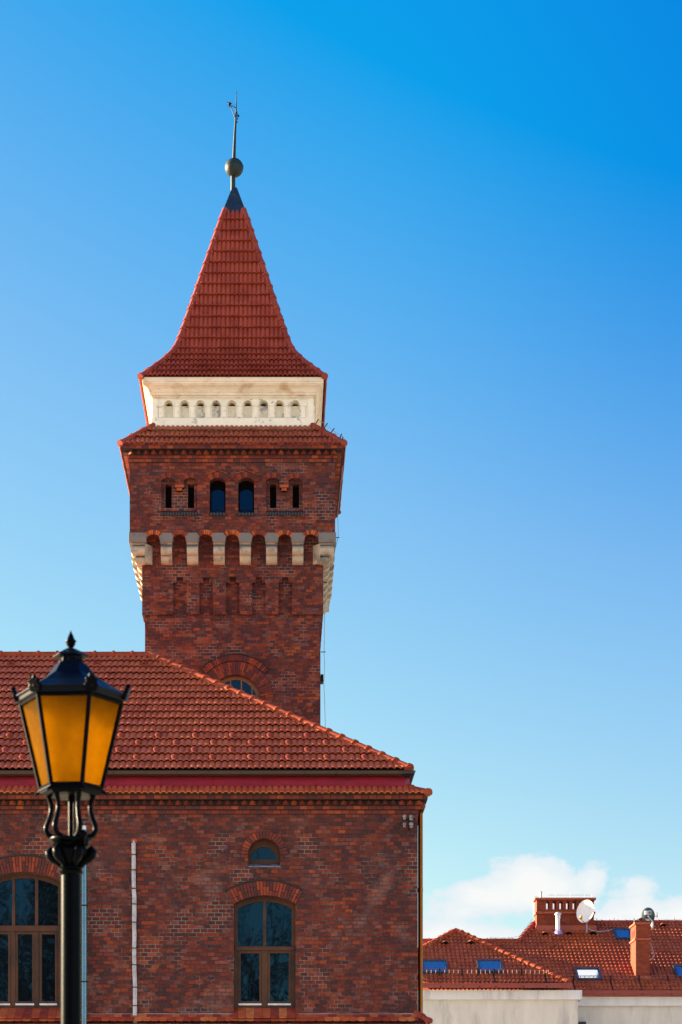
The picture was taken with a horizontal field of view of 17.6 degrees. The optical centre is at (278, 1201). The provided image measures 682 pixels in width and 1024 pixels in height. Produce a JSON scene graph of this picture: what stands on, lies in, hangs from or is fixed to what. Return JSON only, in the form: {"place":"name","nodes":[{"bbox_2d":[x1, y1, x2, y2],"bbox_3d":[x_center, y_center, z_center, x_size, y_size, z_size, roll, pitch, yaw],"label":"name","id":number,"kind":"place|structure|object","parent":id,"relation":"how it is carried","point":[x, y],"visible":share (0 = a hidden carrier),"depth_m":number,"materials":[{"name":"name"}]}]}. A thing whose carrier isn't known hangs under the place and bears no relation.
{"place":"outdoors","nodes":[
{"label":"outdoors","id":0,"kind":"place"},
{"bbox_2d":[11,631,130,1023],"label":"street lamp","id":1,"kind":"object","parent":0,"point":[70,705],"visible":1,"depth_m":11.90,"materials":[{"name":"black metal"}]},
{"bbox_2d":[0,650,432,1023],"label":"brick building","id":2,"kind":"structure","parent":0,"point":[257,861],"depth_m":42.00,"materials":[{"name":"brick"}]},
{"bbox_2d":[0,874,60,1007],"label":"window","id":3,"kind":"structure","parent":2,"relation":"in","point":[30,904],"depth_m":42.26,"materials":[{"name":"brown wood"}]},
{"bbox_2d":[248,841,279,866],"bbox_3d":[-0.278,-6.643,42.164,0.612,0.542,0.352,0,0,0],"label":"window","id":4,"kind":"structure","parent":2,"relation":"in","point":[263,853],"depth_m":42.26,"materials":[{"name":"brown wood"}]},
{"bbox_2d":[234,897,294,1010],"bbox_3d":[-0.271,-4.762,42.312,1.380,2.227,0.295,0,0,0],"label":"window","id":5,"kind":"structure","parent":2,"relation":"in","point":[264,927],"depth_m":42.26,"materials":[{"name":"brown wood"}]},
{"bbox_2d":[117,90,347,726],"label":"brick tower","id":6,"kind":"structure","parent":0,"point":[232,452],"depth_m":52.99,"materials":[{"name":"red brick"}]},
{"bbox_2d":[161,479,196,514],"bbox_3d":[-2.379,-16.847,52.796,0.922,0.923,0.418,0,0,0],"label":"slit window","id":7,"kind":"structure","parent":6,"relation":"in","point":[174,502],"depth_m":52.76,"materials":[{"name":"brick"}]},
{"bbox_2d":[210,481,225,515],"bbox_3d":[-1.463,-16.857,52.759,0.400,0.950,0.332,0,0,0],"label":"window","id":8,"kind":"structure","parent":6,"relation":"in","point":[217,489],"depth_m":52.88,"materials":[{"name":"blue glass"}]},
{"bbox_2d":[221,676,259,698],"bbox_3d":[-1.048,-12.364,53.190,1.208,0.604,0.060,0,0,0],"label":"window","id":9,"kind":"structure","parent":6,"relation":"in","point":[240,683],"depth_m":53.16,"materials":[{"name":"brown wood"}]},
{"bbox_2d":[238,481,253,515],"bbox_3d":[-0.781,-16.857,52.759,0.400,0.950,0.332,0,0,0],"label":"window","id":10,"kind":"structure","parent":6,"relation":"in","point":[245,489],"depth_m":52.88,"materials":[{"name":"blue glass"}]},
{"bbox_2d":[266,479,302,514],"bbox_3d":[0.135,-16.847,52.796,0.933,0.923,0.418,0,0,0],"label":"slit window","id":11,"kind":"structure","parent":6,"relation":"in","point":[290,502],"depth_m":52.76,"materials":[{"name":"brick"}]},
{"bbox_2d":[0,0,681,938],"label":"sky","id":12,"kind":"structure","parent":0,"point":[465,215],"materials":[{"name":"blue"}]},
{"bbox_2d":[423,891,681,1023],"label":"tiled house","id":13,"kind":"structure","parent":0,"point":[551,965],"depth_m":102.00,"materials":[{"name":"tile"}]},
{"bbox_2d":[576,900,612,932],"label":"satellite dish","id":14,"kind":"object","parent":13,"relation":"attached to","point":[585,911],"visible":1,"depth_m":106.87,"materials":[{"name":"white paint"}]},
{"bbox_2d":[642,907,655,936],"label":"satellite dish","id":15,"kind":"object","parent":13,"relation":"attached to","point":[648,914],"visible":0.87,"depth_m":107.72,"materials":[{"name":"metal"}]}
]}

